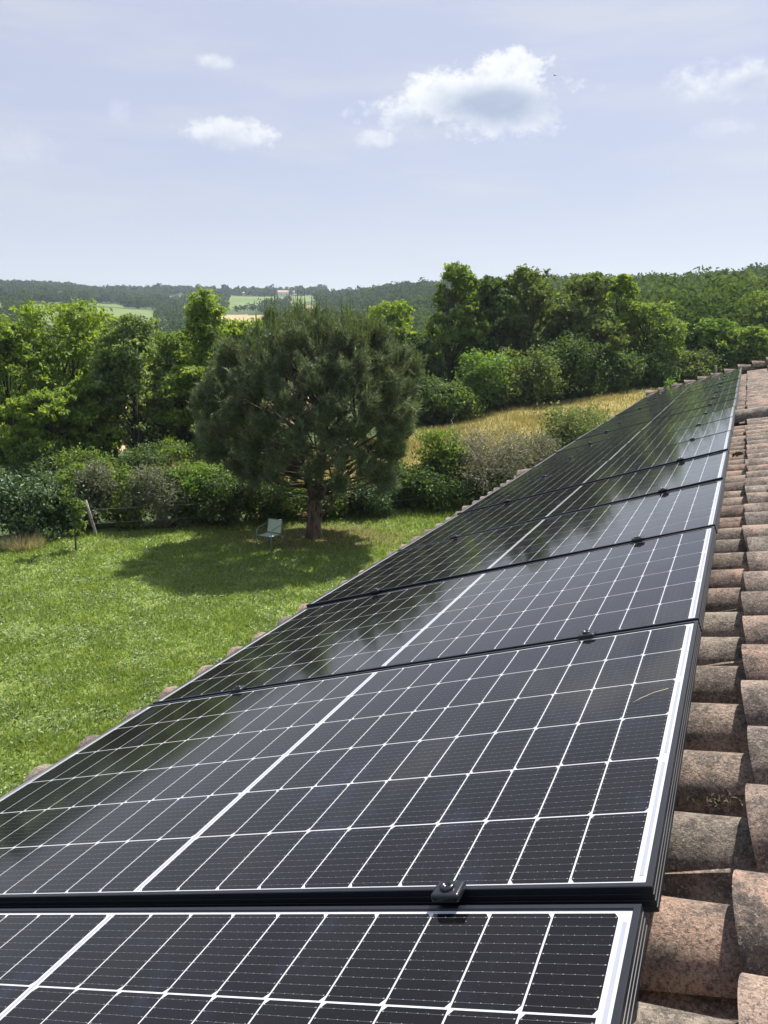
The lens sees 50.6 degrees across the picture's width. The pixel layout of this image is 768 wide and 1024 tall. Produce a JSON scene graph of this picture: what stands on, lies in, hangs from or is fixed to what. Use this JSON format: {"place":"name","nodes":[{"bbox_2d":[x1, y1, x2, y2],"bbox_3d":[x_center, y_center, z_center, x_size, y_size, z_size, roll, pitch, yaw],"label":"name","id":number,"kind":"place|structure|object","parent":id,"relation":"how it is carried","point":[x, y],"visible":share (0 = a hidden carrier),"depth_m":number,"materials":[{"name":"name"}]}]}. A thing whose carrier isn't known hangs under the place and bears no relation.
{"place":"outdoors","nodes":[
{"label":"outdoors","id":0,"kind":"place"},
{"bbox_2d":[0,395,308,450],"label":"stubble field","id":1,"kind":"structure","parent":0,"point":[122,447],"depth_m":64.64,"materials":[{"name":"plant"}]},
{"bbox_2d":[0,497,479,796],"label":"lawn","id":2,"kind":"structure","parent":0,"point":[197,525],"depth_m":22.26,"materials":[{"name":"plant"}]},
{"bbox_2d":[0,530,50,551],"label":"dry tussock","id":3,"kind":"object","parent":2,"relation":"on","point":[29,541],"visible":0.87,"depth_m":26.91,"materials":[{"name":"beige plant"}]},
{"bbox_2d":[0,464,83,540],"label":"shrub","id":4,"kind":"object","parent":2,"relation":"on","point":[24,505],"visible":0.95,"depth_m":27.69,"materials":[{"name":"green plant"}]},
{"bbox_2d":[32,465,97,532],"bbox_3d":[-11.450,-0.420,29.235,2.490,2.526,2.642,-10,16,-38],"label":"shrub","id":5,"kind":"object","parent":2,"relation":"on","point":[67,520],"visible":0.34,"depth_m":28.80,"materials":[{"name":"green plant"}]},
{"bbox_2d":[54,462,87,549],"bbox_3d":[-10.149,-0.106,26.515,0.963,3.115,0.966,-7,14,-29],"label":"young tree","id":6,"kind":"object","parent":2,"relation":"on","point":[76,521],"visible":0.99,"depth_m":26.51,"materials":[{"name":"green plant"}]},
{"bbox_2d":[94,461,151,529],"bbox_3d":[-9.740,-0.626,30.325,3.228,2.470,3.012,-10,16,-37],"label":"shrub","id":7,"kind":"object","parent":2,"relation":"on","point":[117,506],"visible":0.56,"depth_m":29.83,"materials":[{"name":"green plant"}]},
{"bbox_2d":[117,460,199,529],"bbox_3d":[-8.258,-0.608,29.909,3.005,2.588,2.898,0,12,0],"label":"shrub","id":8,"kind":"object","parent":2,"relation":"on","point":[157,494],"visible":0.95,"depth_m":29.50,"materials":[{"name":"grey plant"}]},
{"bbox_2d":[157,459,235,524],"bbox_3d":[-6.829,-0.808,30.785,2.956,2.594,3.020,7,14,28],"label":"shrub","id":9,"kind":"object","parent":2,"relation":"on","point":[195,472],"visible":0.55,"depth_m":30.16,"materials":[{"name":"green plant"}]},
{"bbox_2d":[187,465,272,526],"bbox_3d":[-5.704,-0.582,30.393,2.997,2.285,3.250,9,16,37],"label":"shrub","id":10,"kind":"object","parent":2,"relation":"on","point":[224,497],"visible":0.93,"depth_m":29.80,"materials":[{"name":"green plant"}]},
{"bbox_2d":[256,518,284,550],"bbox_3d":[-3.790,0.738,27.040,0.658,0.927,0.730,7,14,30],"label":"garden chair","id":11,"kind":"object","parent":2,"relation":"on","point":[274,525],"visible":0.98,"depth_m":27.13,"materials":[{"name":"metal"}]},
{"bbox_2d":[246,479,308,519],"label":"shrub","id":12,"kind":"object","parent":2,"relation":"on","point":[286,505],"visible":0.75,"depth_m":30.38,"materials":[{"name":"green plant"}]},
{"bbox_2d":[84,474,511,535],"bbox_3d":[-1.952,-0.393,31.077,17.866,2.030,0.158,-4,13,-16],"label":"wire fence","id":13,"kind":"object","parent":2,"relation":"on","point":[91,518],"visible":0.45,"depth_m":28.84,"materials":[{"name":"brown wood"}]},
{"bbox_2d":[187,288,427,539],"bbox_3d":[-2.601,-3.192,27.613,8.272,8.636,8.138,0,12,0],"label":"pine tree","id":14,"kind":"object","parent":2,"relation":"on","point":[258,367],"visible":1,"depth_m":25.53,"materials":[{"name":"green plant"}]},
{"bbox_2d":[293,478,359,519],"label":"shrub","id":15,"kind":"object","parent":2,"relation":"on","point":[339,505],"visible":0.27,"depth_m":30.95,"materials":[{"name":"green plant"}]},
{"bbox_2d":[342,480,401,517],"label":"shrub","id":16,"kind":"object","parent":2,"relation":"on","point":[366,508],"visible":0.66,"depth_m":31.08,"materials":[{"name":"green plant"}]},
{"bbox_2d":[23,357,767,1023],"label":"house","id":17,"kind":"structure","parent":2,"relation":"on","point":[707,951],"depth_m":1.48,"materials":[{"name":"ceramic"}]},
{"bbox_2d":[0,904,648,1023],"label":"solar panel","id":18,"kind":"object","parent":17,"relation":"attached to","point":[513,964],"visible":1,"depth_m":1.06,"materials":[{"name":"black glass"}]},
{"bbox_2d":[0,620,701,911],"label":"solar panel","id":19,"kind":"object","parent":17,"relation":"attached to","point":[546,774],"visible":0.99,"depth_m":1.55,"materials":[{"name":"glass"}]},
{"bbox_2d":[153,526,716,703],"bbox_3d":[0.195,0.357,2.786,1.755,0.050,1.066,-14,5,26],"label":"solar panel","id":20,"kind":"object","parent":17,"relation":"attached to","point":[656,582],"visible":1,"depth_m":2.65,"materials":[{"name":"black glass"}]},
{"bbox_2d":[306,479,724,607],"bbox_3d":[0.620,0.145,3.732,1.755,0.051,1.066,-14,5,26],"label":"solar panel","id":21,"kind":"object","parent":17,"relation":"attached to","point":[691,508],"visible":1,"depth_m":3.62,"materials":[{"name":"black glass"}]},
{"bbox_2d":[397,450,728,550],"bbox_3d":[1.044,-0.060,4.679,1.755,0.050,1.066,-14,5,26],"label":"solar panel","id":22,"kind":"object","parent":17,"relation":"attached to","point":[682,474],"visible":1,"depth_m":4.59,"materials":[{"name":"black glass"}]},
{"bbox_2d":[457,430,731,514],"bbox_3d":[1.468,-0.272,5.625,1.755,0.051,1.066,-14,5,26],"label":"solar panel","id":23,"kind":"object","parent":17,"relation":"attached to","point":[674,453],"visible":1,"depth_m":5.54,"materials":[{"name":"black glass"}]},
{"bbox_2d":[501,416,734,486],"bbox_3d":[1.895,-0.478,6.571,1.755,0.049,1.066,-14,5,26],"label":"solar panel","id":24,"kind":"object","parent":17,"relation":"attached to","point":[674,437],"visible":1,"depth_m":6.55,"materials":[{"name":"black glass"}]},
{"bbox_2d":[532,406,735,467],"bbox_3d":[2.316,-0.686,7.519,1.755,0.051,1.066,-14,5,26],"label":"solar panel","id":25,"kind":"object","parent":17,"relation":"attached to","point":[654,431],"visible":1,"depth_m":7.51,"materials":[{"name":"black glass"}]},
{"bbox_2d":[555,398,737,452],"bbox_3d":[2.743,-0.896,8.464,1.755,0.050,1.066,-14,5,26],"label":"solar panel","id":26,"kind":"object","parent":17,"relation":"attached to","point":[650,424],"visible":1,"depth_m":8.45,"materials":[{"name":"black glass"}]},
{"bbox_2d":[576,392,738,439],"bbox_3d":[3.167,-1.105,9.411,1.755,0.050,1.066,-14,5,26],"label":"solar panel","id":27,"kind":"object","parent":17,"relation":"attached to","point":[735,395],"visible":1,"depth_m":9.38,"materials":[{"name":"black glass"}]},
{"bbox_2d":[592,386,738,429],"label":"solar panel","id":28,"kind":"object","parent":17,"relation":"attached to","point":[675,405],"visible":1,"depth_m":10.36,"materials":[{"name":"black glass"}]},
{"bbox_2d":[606,382,739,421],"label":"solar panel","id":29,"kind":"object","parent":17,"relation":"attached to","point":[711,391],"visible":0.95,"depth_m":11.33,"materials":[{"name":"black glass"}]},
{"bbox_2d":[663,373,682,387],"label":"weed","id":30,"kind":"object","parent":17,"relation":"on","point":[668,384],"visible":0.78,"depth_m":16.98,"materials":[{"name":"green plant"}]},
{"bbox_2d":[615,378,740,415],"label":"solar panel","id":31,"kind":"object","parent":17,"relation":"attached to","point":[677,396],"visible":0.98,"depth_m":12.27,"materials":[{"name":"black glass"}]},
{"bbox_2d":[627,375,740,408],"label":"solar panel","id":32,"kind":"object","parent":17,"relation":"attached to","point":[690,390],"visible":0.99,"depth_m":13.20,"materials":[{"name":"black glass"}]},
{"bbox_2d":[634,372,740,403],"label":"solar panel","id":33,"kind":"object","parent":17,"relation":"attached to","point":[688,387],"visible":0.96,"depth_m":14.19,"materials":[{"name":"black glass"}]},
{"bbox_2d":[643,369,741,398],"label":"solar panel","id":34,"kind":"object","parent":17,"relation":"attached to","point":[705,380],"visible":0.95,"depth_m":15.16,"materials":[{"name":"black glass"}]},
{"bbox_2d":[647,368,741,395],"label":"solar panel","id":35,"kind":"object","parent":17,"relation":"attached to","point":[695,381],"visible":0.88,"depth_m":16.13,"materials":[{"name":"black glass"}]},
{"bbox_2d":[686,788,745,808],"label":"leaf litter","id":36,"kind":"object","parent":17,"relation":"on","point":[728,800],"visible":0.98,"depth_m":1.44,"materials":[{"name":"brown plant"}]},
{"bbox_2d":[732,452,742,456],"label":"moss clump","id":37,"kind":"object","parent":17,"relation":"on","point":[736,454],"visible":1,"depth_m":5.03,"materials":[{"name":"plant"}]},
{"bbox_2d":[402,466,487,510],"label":"shrub","id":38,"kind":"object","parent":2,"relation":"on","point":[447,496],"visible":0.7,"depth_m":31.88,"materials":[{"name":"green plant"}]},
{"bbox_2d":[418,417,550,500],"bbox_3d":[4.201,-2.260,33.642,5.031,3.307,5.720,-7,14,-30],"label":"shrub","id":39,"kind":"object","parent":2,"relation":"on","point":[493,462],"visible":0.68,"depth_m":32.56,"materials":[{"name":"green plant"}]},
{"bbox_2d":[454,467,516,497],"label":"shrub","id":40,"kind":"object","parent":2,"relation":"on","point":[498,482],"visible":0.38,"depth_m":32.48,"materials":[{"name":"green plant"}]},
{"bbox_2d":[497,427,564,473],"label":"shrub","id":41,"kind":"object","parent":2,"relation":"on","point":[542,442],"visible":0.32,"depth_m":33.49,"materials":[{"name":"green plant"}]},
{"bbox_2d":[217,305,321,327],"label":"hay field","id":42,"kind":"structure","parent":0,"point":[240,316],"depth_m":605.03,"materials":[{"name":"plant"}]},
{"bbox_2d":[0,293,683,537],"bbox_3d":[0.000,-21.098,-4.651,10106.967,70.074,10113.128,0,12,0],"label":"hills","id":43,"kind":"structure","parent":0,"point":[107,525],"depth_m":58.63,"materials":[{"name":"green plant"}]},
{"bbox_2d":[0,367,63,425],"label":"broadleaf tree","id":44,"kind":"object","parent":43,"relation":"on","point":[14,382],"visible":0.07,"depth_m":48.48,"materials":[{"name":"green plant"}]},
{"bbox_2d":[0,313,70,474],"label":"broadleaf tree","id":45,"kind":"object","parent":43,"relation":"on","point":[12,335],"visible":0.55,"depth_m":41.80,"materials":[{"name":"green plant"}]},
{"bbox_2d":[0,437,80,480],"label":"shrub","id":46,"kind":"object","parent":43,"relation":"on","point":[36,462],"visible":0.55,"depth_m":38.03,"materials":[{"name":"green plant"}]},
{"bbox_2d":[0,387,102,465],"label":"broadleaf tree","id":47,"kind":"object","parent":43,"relation":"on","point":[44,409],"visible":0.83,"depth_m":38.75,"materials":[{"name":"green plant"}]},
{"bbox_2d":[1,297,139,452],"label":"broadleaf tree","id":48,"kind":"object","parent":43,"relation":"on","point":[78,331],"visible":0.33,"depth_m":43.15,"materials":[{"name":"green plant"}]},
{"bbox_2d":[45,442,122,474],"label":"shrub","id":49,"kind":"object","parent":43,"relation":"on","point":[66,459],"visible":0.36,"depth_m":37.67,"materials":[{"name":"green plant"}]},
{"bbox_2d":[55,454,124,531],"bbox_3d":[-10.780,-0.651,29.619,2.661,2.811,2.409,0,12,0],"label":"shrub","id":50,"kind":"object","parent":43,"relation":"on","point":[95,479],"visible":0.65,"depth_m":29.38,"materials":[{"name":"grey plant"}]},
{"bbox_2d":[62,374,123,455],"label":"broadleaf tree","id":51,"kind":"object","parent":43,"relation":"on","point":[104,435],"visible":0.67,"depth_m":40.42,"materials":[{"name":"green plant"}]},
{"bbox_2d":[63,313,147,460],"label":"broadleaf tree","id":52,"kind":"object","parent":43,"relation":"on","point":[115,453],"visible":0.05,"depth_m":50.65,"materials":[{"name":"green plant"}]},
{"bbox_2d":[83,312,179,448],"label":"broadleaf tree","id":53,"kind":"object","parent":43,"relation":"on","point":[119,366],"visible":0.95,"depth_m":40.96,"materials":[{"name":"green plant"}]},
{"bbox_2d":[114,438,180,475],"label":"shrub","id":54,"kind":"object","parent":43,"relation":"on","point":[138,455],"visible":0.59,"depth_m":38.23,"materials":[{"name":"green plant"}]},
{"bbox_2d":[139,389,171,448],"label":"broadleaf tree","id":55,"kind":"object","parent":43,"relation":"on","point":[148,424],"visible":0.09,"depth_m":46.27,"materials":[{"name":"green plant"}]},
{"bbox_2d":[0,295,315,326],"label":"pasture","id":56,"kind":"structure","parent":43,"relation":"on","point":[233,302],"depth_m":744.71,"materials":[{"name":"green plant"}]},
{"bbox_2d":[128,327,191,426],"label":"broadleaf tree","id":57,"kind":"object","parent":43,"relation":"on","point":[172,351],"visible":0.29,"depth_m":49.31,"materials":[{"name":"green plant"}]},
{"bbox_2d":[0,279,328,378],"bbox_3d":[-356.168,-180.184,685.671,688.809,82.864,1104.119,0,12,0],"label":"valley wood","id":58,"kind":"object","parent":43,"relation":"on","point":[157,296],"visible":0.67,"depth_m":724.31,"materials":[{"name":"green plant"}]},
{"bbox_2d":[149,364,204,459],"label":"broadleaf tree","id":59,"kind":"object","parent":43,"relation":"on","point":[187,379],"visible":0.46,"depth_m":42.46,"materials":[{"name":"green plant"}]},
{"bbox_2d":[153,436,203,477],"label":"shrub","id":60,"kind":"object","parent":43,"relation":"on","point":[181,449],"visible":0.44,"depth_m":39.13,"materials":[{"name":"green plant"}]},
{"bbox_2d":[157,452,230,487],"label":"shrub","id":61,"kind":"object","parent":43,"relation":"on","point":[184,465],"visible":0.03,"depth_m":34.25,"materials":[{"name":"green plant"}]},
{"bbox_2d":[160,287,241,448],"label":"broadleaf tree","id":62,"kind":"object","parent":43,"relation":"on","point":[204,322],"visible":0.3,"depth_m":44.23,"materials":[{"name":"green plant"}]},
{"bbox_2d":[185,433,244,474],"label":"shrub","id":63,"kind":"object","parent":43,"relation":"on","point":[200,458],"visible":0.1,"depth_m":39.67,"materials":[{"name":"green plant"}]},
{"bbox_2d":[190,366,252,434],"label":"broadleaf tree","id":64,"kind":"object","parent":43,"relation":"on","point":[203,412],"visible":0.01,"depth_m":41.11,"materials":[{"name":"green plant"}]},
{"bbox_2d":[220,284,227,293],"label":"broadleaf tree","id":65,"kind":"object","parent":43,"relation":"on","point":[224,289],"visible":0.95,"depth_m":1100.34,"materials":[{"name":"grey plant"}]},
{"bbox_2d":[222,317,283,380],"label":"broadleaf tree","id":66,"kind":"object","parent":43,"relation":"on","point":[236,328],"visible":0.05,"depth_m":45.57,"materials":[{"name":"green plant"}]},
{"bbox_2d":[264,284,276,295],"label":"broadleaf tree","id":67,"kind":"object","parent":43,"relation":"on","point":[267,288],"visible":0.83,"depth_m":1098.07,"materials":[{"name":"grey plant"}]},
{"bbox_2d":[277,290,294,296],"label":"farmhouse","id":68,"kind":"object","parent":43,"relation":"on","point":[282,293],"visible":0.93,"depth_m":1085.47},
{"bbox_2d":[297,286,303,295],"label":"broadleaf tree","id":69,"kind":"object","parent":43,"relation":"on","point":[301,293],"visible":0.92,"depth_m":1081.01,"materials":[{"name":"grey plant"}]},
{"bbox_2d":[361,299,424,364],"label":"broadleaf tree","id":70,"kind":"object","parent":43,"relation":"on","point":[395,314],"visible":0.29,"depth_m":59.63,"materials":[{"name":"green plant"}]},
{"bbox_2d":[269,273,569,325],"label":"ridge wood","id":71,"kind":"object","parent":43,"relation":"on","point":[378,294],"visible":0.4,"depth_m":553.93,"materials":[{"name":"green plant"}]},
{"bbox_2d":[404,332,447,386],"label":"broadleaf tree","id":72,"kind":"object","parent":43,"relation":"on","point":[425,344],"visible":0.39,"depth_m":56.14,"materials":[{"name":"green plant"}]},
{"bbox_2d":[424,261,493,383],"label":"oak tree","id":73,"kind":"object","parent":43,"relation":"on","point":[457,276],"visible":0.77,"depth_m":58.56,"materials":[{"name":"green plant"}]},
{"bbox_2d":[451,347,523,411],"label":"shrub","id":74,"kind":"object","parent":43,"relation":"on","point":[479,372],"visible":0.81,"depth_m":54.37,"materials":[{"name":"green plant"}]},
{"bbox_2d":[467,274,526,369],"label":"oak tree","id":75,"kind":"object","parent":43,"relation":"on","point":[493,302],"visible":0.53,"depth_m":59.30,"materials":[{"name":"green plant"}]},
{"bbox_2d":[482,367,539,408],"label":"shrub","id":76,"kind":"object","parent":43,"relation":"on","point":[512,393],"visible":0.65,"depth_m":54.47,"materials":[{"name":"green plant"}]},
{"bbox_2d":[491,341,574,405],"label":"shrub","id":77,"kind":"object","parent":43,"relation":"on","point":[539,371],"visible":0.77,"depth_m":55.21,"materials":[{"name":"green plant"}]},
{"bbox_2d":[493,263,573,364],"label":"oak tree","id":78,"kind":"object","parent":43,"relation":"on","point":[530,303],"visible":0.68,"depth_m":60.31,"materials":[{"name":"green plant"}]},
{"bbox_2d":[534,328,611,398],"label":"shrub","id":79,"kind":"object","parent":43,"relation":"on","point":[576,358],"visible":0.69,"depth_m":57.51,"materials":[{"name":"green plant"}]},
{"bbox_2d":[534,271,616,392],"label":"oak tree","id":80,"kind":"object","parent":43,"relation":"on","point":[596,286],"visible":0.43,"depth_m":60.94,"materials":[{"name":"green plant"}]},
{"bbox_2d":[405,262,767,381],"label":"hillside wood","id":81,"kind":"object","parent":43,"relation":"on","point":[692,309],"visible":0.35,"depth_m":85.03,"materials":[{"name":"green plant"}]},
{"bbox_2d":[567,313,630,392],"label":"broadleaf tree","id":82,"kind":"object","parent":43,"relation":"on","point":[601,325],"visible":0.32,"depth_m":59.89,"materials":[{"name":"green plant"}]},
{"bbox_2d":[591,273,643,350],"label":"broadleaf tree","id":83,"kind":"object","parent":43,"relation":"on","point":[621,285],"visible":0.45,"depth_m":63.38,"materials":[{"name":"green plant"}]},
{"bbox_2d":[585,344,653,393],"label":"shrub","id":84,"kind":"object","parent":43,"relation":"on","point":[624,374],"visible":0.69,"depth_m":59.16,"materials":[{"name":"green plant"}]},
{"bbox_2d":[620,343,681,387],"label":"shrub","id":85,"kind":"object","parent":43,"relation":"on","point":[660,361],"visible":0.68,"depth_m":61.75,"materials":[{"name":"green plant"}]},
{"bbox_2d":[619,300,688,381],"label":"broadleaf tree","id":86,"kind":"object","parent":43,"relation":"on","point":[663,330],"visible":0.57,"depth_m":63.08,"materials":[{"name":"green plant"}]},
{"bbox_2d":[647,286,705,325],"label":"broadleaf tree","id":87,"kind":"object","parent":43,"relation":"on","point":[666,290],"visible":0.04,"depth_m":91.67,"materials":[{"name":"green plant"}]},
{"bbox_2d":[672,331,704,353],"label":"broadleaf tree","id":88,"kind":"object","parent":43,"relation":"on","point":[691,338],"visible":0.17,"depth_m":66.46,"materials":[{"name":"green plant"}]},
{"bbox_2d":[670,345,727,382],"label":"shrub","id":89,"kind":"object","parent":43,"relation":"on","point":[694,365],"visible":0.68,"depth_m":63.51,"materials":[{"name":"green plant"}]},
{"bbox_2d":[691,316,741,365],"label":"broadleaf tree","id":90,"kind":"object","parent":43,"relation":"on","point":[708,329],"visible":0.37,"depth_m":65.37,"materials":[{"name":"green plant"}]},
{"bbox_2d":[701,340,758,375],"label":"shrub","id":91,"kind":"object","parent":43,"relation":"on","point":[723,355],"visible":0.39,"depth_m":63.88,"materials":[{"name":"green plant"}]},
{"bbox_2d":[697,270,767,305],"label":"oak tree","id":92,"kind":"object","parent":43,"relation":"on","point":[756,281],"visible":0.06,"depth_m":105.12,"materials":[{"name":"green plant"}]},
{"bbox_2d":[707,323,767,374],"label":"broadleaf tree","id":93,"kind":"object","parent":43,"relation":"on","point":[752,339],"visible":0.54,"depth_m":63.45,"materials":[{"name":"green plant"}]},
{"bbox_2d":[736,289,767,345],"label":"broadleaf tree","id":94,"kind":"object","parent":43,"relation":"on","point":[758,320],"visible":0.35,"depth_m":81.57,"materials":[{"name":"green plant"}]},
{"bbox_2d":[0,0,767,294],"label":"sky","id":95,"kind":"structure","parent":0,"point":[334,144],"materials":[{"name":"blue"}]},
{"bbox_2d":[251,386,663,519],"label":"meadow","id":96,"kind":"structure","parent":0,"point":[518,413],"depth_m":50.53,"materials":[{"name":"plant"}]},
{"bbox_2d":[376,459,453,508],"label":"shrub","id":97,"kind":"object","parent":96,"relation":"on","point":[406,482],"visible":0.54,"depth_m":32.13,"materials":[{"name":"green plant"}]},
{"bbox_2d":[407,425,475,479],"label":"shrub","id":98,"kind":"object","parent":96,"relation":"on","point":[444,453],"visible":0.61,"depth_m":33.03,"materials":[{"name":"green plant"}]},
{"bbox_2d":[407,370,480,424],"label":"shrub","id":99,"kind":"object","parent":96,"relation":"on","point":[430,390],"visible":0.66,"depth_m":52.78,"materials":[{"name":"green plant"}]},
{"bbox_2d":[432,377,493,420],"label":"shrub","id":100,"kind":"object","parent":96,"relation":"on","point":[478,401],"visible":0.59,"depth_m":52.74,"materials":[{"name":"green plant"}]},
{"bbox_2d":[528,400,614,461],"bbox_3d":[8.316,-3.364,36.106,4.838,3.417,4.144,0,12,0],"label":"shrub","id":101,"kind":"object","parent":96,"relation":"on","point":[568,431],"visible":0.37,"depth_m":35.49,"materials":[{"name":"green plant"}]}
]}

